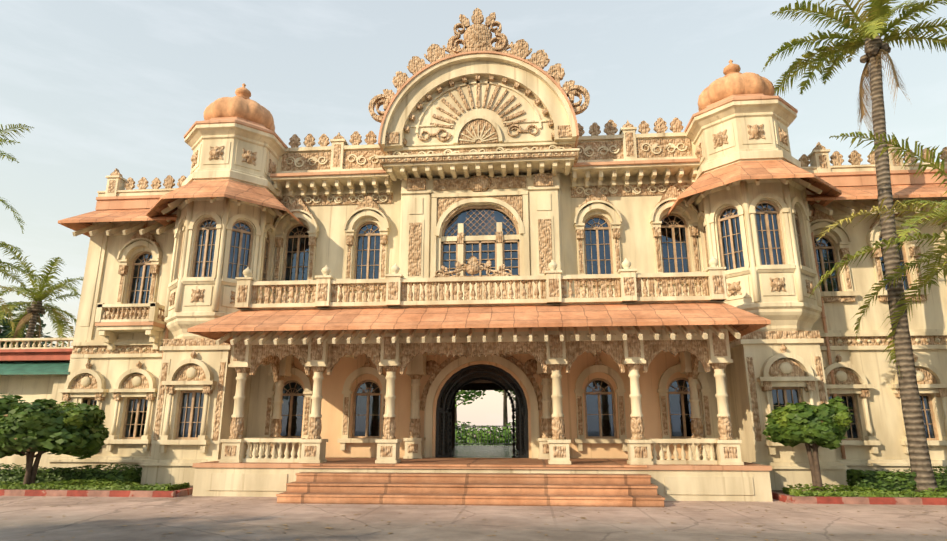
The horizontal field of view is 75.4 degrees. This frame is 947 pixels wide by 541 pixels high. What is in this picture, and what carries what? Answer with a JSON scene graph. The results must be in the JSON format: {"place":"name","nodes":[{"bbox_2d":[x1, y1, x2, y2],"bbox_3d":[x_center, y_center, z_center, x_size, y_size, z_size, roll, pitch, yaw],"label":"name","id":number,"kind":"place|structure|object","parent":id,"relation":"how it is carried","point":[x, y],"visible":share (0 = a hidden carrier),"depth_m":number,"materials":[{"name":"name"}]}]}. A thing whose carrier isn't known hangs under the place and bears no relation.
{"place":"outdoors","nodes":[
{"label":"outdoors","id":0,"kind":"place"},
{"bbox_2d":[0,432,946,540],"bbox_3d":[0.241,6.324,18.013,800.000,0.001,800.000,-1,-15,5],"label":"ground","id":1,"kind":"structure","parent":0,"point":[101,519],"depth_m":11.04,"materials":[{"name":"grey concrete"}]},
{"bbox_2d":[0,123,34,233],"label":"palm","id":2,"kind":"object","parent":1,"relation":"on","point":[7,131],"visible":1,"depth_m":25.19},
{"bbox_2d":[0,241,54,331],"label":"palm","id":3,"kind":"object","parent":1,"relation":"on","point":[14,276],"visible":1,"depth_m":27.86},
{"bbox_2d":[0,296,14,330],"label":"old palm fronds","id":4,"kind":"object","parent":3,"relation":"attached to","point":[6,311],"visible":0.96,"depth_m":27.69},
{"bbox_2d":[0,243,83,347],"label":"palm","id":5,"kind":"object","parent":1,"relation":"on","point":[41,294],"depth_m":31.39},
{"bbox_2d":[12,312,42,347],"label":"dry palm fronds","id":6,"kind":"object","parent":5,"relation":"attached to","point":[25,318],"visible":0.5,"depth_m":31.34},
{"bbox_2d":[0,285,74,336],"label":"palm fronds","id":7,"kind":"object","parent":5,"relation":"attached to","point":[54,310],"visible":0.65,"depth_m":32.44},
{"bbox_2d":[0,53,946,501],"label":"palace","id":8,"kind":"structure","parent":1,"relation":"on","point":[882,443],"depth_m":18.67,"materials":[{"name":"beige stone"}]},
{"bbox_2d":[0,361,69,374],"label":"green awning","id":9,"kind":"object","parent":8,"relation":"attached to","point":[33,367],"visible":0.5,"depth_m":20.41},
{"bbox_2d":[0,349,72,361],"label":"roof edge","id":10,"kind":"object","parent":8,"relation":"attached to","point":[14,355],"depth_m":20.70,"materials":[{"name":"red tile"}]},
{"bbox_2d":[435,364,528,457],"bbox_3d":[0.192,4.690,20.841,3.500,3.120,4.430,-1,-15,5],"label":"arch grille","id":11,"kind":"object","parent":8,"relation":"attached to","point":[446,396],"visible":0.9,"depth_m":18.73,"materials":[{"name":"black metal"}]},
{"bbox_2d":[439,367,525,453],"bbox_3d":[-0.354,2.229,23.947,50.000,10.900,8.700,-1,-15,5],"label":"palace interior","id":12,"kind":"object","parent":8,"relation":"attached to","point":[481,385],"visible":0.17,"depth_m":26.84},
{"bbox_2d":[203,457,763,506],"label":"front steps","id":13,"kind":"structure","parent":8,"relation":"attached to","point":[579,490],"depth_m":13.99,"materials":[{"name":"orange stone"}]},
{"bbox_2d":[204,59,774,131],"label":"domes","id":14,"kind":"structure","parent":8,"relation":"attached to","point":[732,81],"depth_m":19.91,"materials":[{"name":"orange stone"}]},
{"bbox_2d":[58,160,946,343],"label":"tiled roofs","id":15,"kind":"structure","parent":8,"relation":"attached to","point":[742,322],"depth_m":16.10,"materials":[{"name":"orange tile"}]},
{"bbox_2d":[62,8,946,457],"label":"ornamental carvings","id":16,"kind":"object","parent":8,"relation":"attached to","point":[478,36],"visible":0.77,"depth_m":18.58,"materials":[{"name":"beige stone"}]},
{"bbox_2d":[83,201,938,439],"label":"windows","id":17,"kind":"structure","parent":8,"relation":"attached to","point":[597,244],"depth_m":19.07,"materials":[{"name":"black glass"}]},
{"bbox_2d":[95,51,946,470],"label":"trim molding","id":18,"kind":"structure","parent":8,"relation":"attached to","point":[833,179],"depth_m":19.19,"materials":[{"name":"beige stone"}]},
{"bbox_2d":[0,488,946,504],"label":"kerb","id":19,"kind":"structure","parent":1,"relation":"on","point":[775,496],"depth_m":14.51,"materials":[{"name":"paint"}]},
{"bbox_2d":[2,498,946,540],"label":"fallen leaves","id":20,"kind":"object","parent":1,"relation":"on","point":[495,531],"visible":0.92,"depth_m":10.85,"materials":[{"name":"brown plant"}]},
{"bbox_2d":[435,445,525,457],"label":"palace interior floor","id":21,"kind":"structure","parent":1,"relation":"on","point":[470,451],"depth_m":22.32,"materials":[{"name":"grey stone"}]},
{"bbox_2d":[455,426,512,443],"bbox_3d":[1.401,8.396,31.297,12.024,0.920,0.060,-1,-15,5],"label":"terrace railing","id":22,"kind":"object","parent":21,"relation":"on","point":[490,434],"visible":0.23,"depth_m":31.32,"materials":[{"name":"metal"}]},
{"bbox_2d":[131,482,849,495],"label":"garden bed soil","id":23,"kind":"structure","parent":1,"relation":"on","point":[778,491],"depth_m":15.57,"materials":[{"name":"brown soil"}]},
{"bbox_2d":[0,393,108,484],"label":"topiary tree","id":24,"kind":"object","parent":23,"relation":"on","point":[89,437],"depth_m":15.83,"materials":[{"name":"green plant"}]},
{"bbox_2d":[27,401,102,430],"bbox_3d":[-11.352,4.221,16.944,1.898,1.207,3.101,11,-18,-36],"label":"foliage","id":25,"kind":"object","parent":24,"relation":"attached to","point":[72,415],"visible":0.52,"depth_m":16.06,"materials":[{"name":"green plant"}]},
{"bbox_2d":[0,463,142,485],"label":"hedge","id":26,"kind":"object","parent":23,"relation":"on","point":[129,476],"depth_m":16.91,"materials":[{"name":"green plant"}]},
{"bbox_2d":[0,478,189,490],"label":"flower bed","id":27,"kind":"object","parent":23,"relation":"on","point":[68,485],"depth_m":15.60,"materials":[{"name":"green plant"}]},
{"bbox_2d":[762,396,852,490],"bbox_3d":[8.120,4.218,14.731,2.045,2.334,1.656,-1,-15,5],"label":"topiary tree","id":28,"kind":"object","parent":23,"relation":"on","point":[806,418],"depth_m":14.43,"materials":[{"name":"green plant"}]},
{"bbox_2d":[771,402,852,432],"bbox_3d":[8.095,3.619,14.892,1.641,0.809,1.330,-1,-15,5],"label":"foliage","id":29,"kind":"object","parent":28,"relation":"attached to","point":[779,413],"visible":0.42,"depth_m":14.57,"materials":[{"name":"green plant"}]},
{"bbox_2d":[782,483,946,497],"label":"hedge","id":30,"kind":"object","parent":23,"relation":"on","point":[849,492],"depth_m":14.00,"materials":[{"name":"green plant"}]},
{"bbox_2d":[846,465,946,491],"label":"hedge","id":31,"kind":"object","parent":23,"relation":"on","point":[858,475],"depth_m":15.08,"materials":[{"name":"green plant"}]},
{"bbox_2d":[763,0,946,491],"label":"tall palm","id":32,"kind":"object","parent":1,"relation":"on","point":[919,457],"depth_m":17.61,"materials":[{"name":"plant"}]},
{"bbox_2d":[818,0,875,62],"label":"palm fronds","id":33,"kind":"object","parent":32,"relation":"attached to","point":[857,13],"visible":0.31,"depth_m":18.09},
{"bbox_2d":[857,49,908,137],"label":"dead palm fronds","id":34,"kind":"object","parent":32,"relation":"attached to","point":[865,73],"visible":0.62,"depth_m":18.56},
{"bbox_2d":[809,131,946,378],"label":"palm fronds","id":35,"kind":"object","parent":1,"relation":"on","point":[918,151],"visible":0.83,"depth_m":15.59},
{"bbox_2d":[816,197,946,240],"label":"old palm fronds","id":36,"kind":"object","parent":35,"relation":"attached to","point":[851,217],"visible":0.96,"depth_m":14.23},
{"bbox_2d":[0,0,946,431],"label":"sky","id":37,"kind":"structure","parent":0,"point":[103,86],"materials":[{"name":"white"}]},
{"bbox_2d":[234,325,725,458],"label":"porch wall","id":38,"kind":"structure","parent":0,"point":[661,362],"depth_m":18.52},
{"bbox_2d":[494,390,514,444],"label":"garden tree","id":39,"kind":"object","parent":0,"point":[505,416],"depth_m":65.21,"materials":[{"name":"plant"}]},
{"label":"back lawn","id":40,"kind":"structure","parent":0,"visible":0},
{"bbox_2d":[0,302,60,347],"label":"tree","id":41,"kind":"object","parent":40,"relation":"on","point":[4,334],"depth_m":38.32,"materials":[{"name":"green plant"}]},
{"bbox_2d":[455,390,485,445],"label":"garden tree","id":42,"kind":"object","parent":40,"relation":"on","point":[467,393],"depth_m":56.90,"materials":[{"name":"green plant"}]},
{"bbox_2d":[455,420,515,445],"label":"hedge","id":43,"kind":"object","parent":40,"relation":"on","point":[462,434],"visible":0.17,"depth_m":52.50,"materials":[{"name":"green plant"}]}
]}

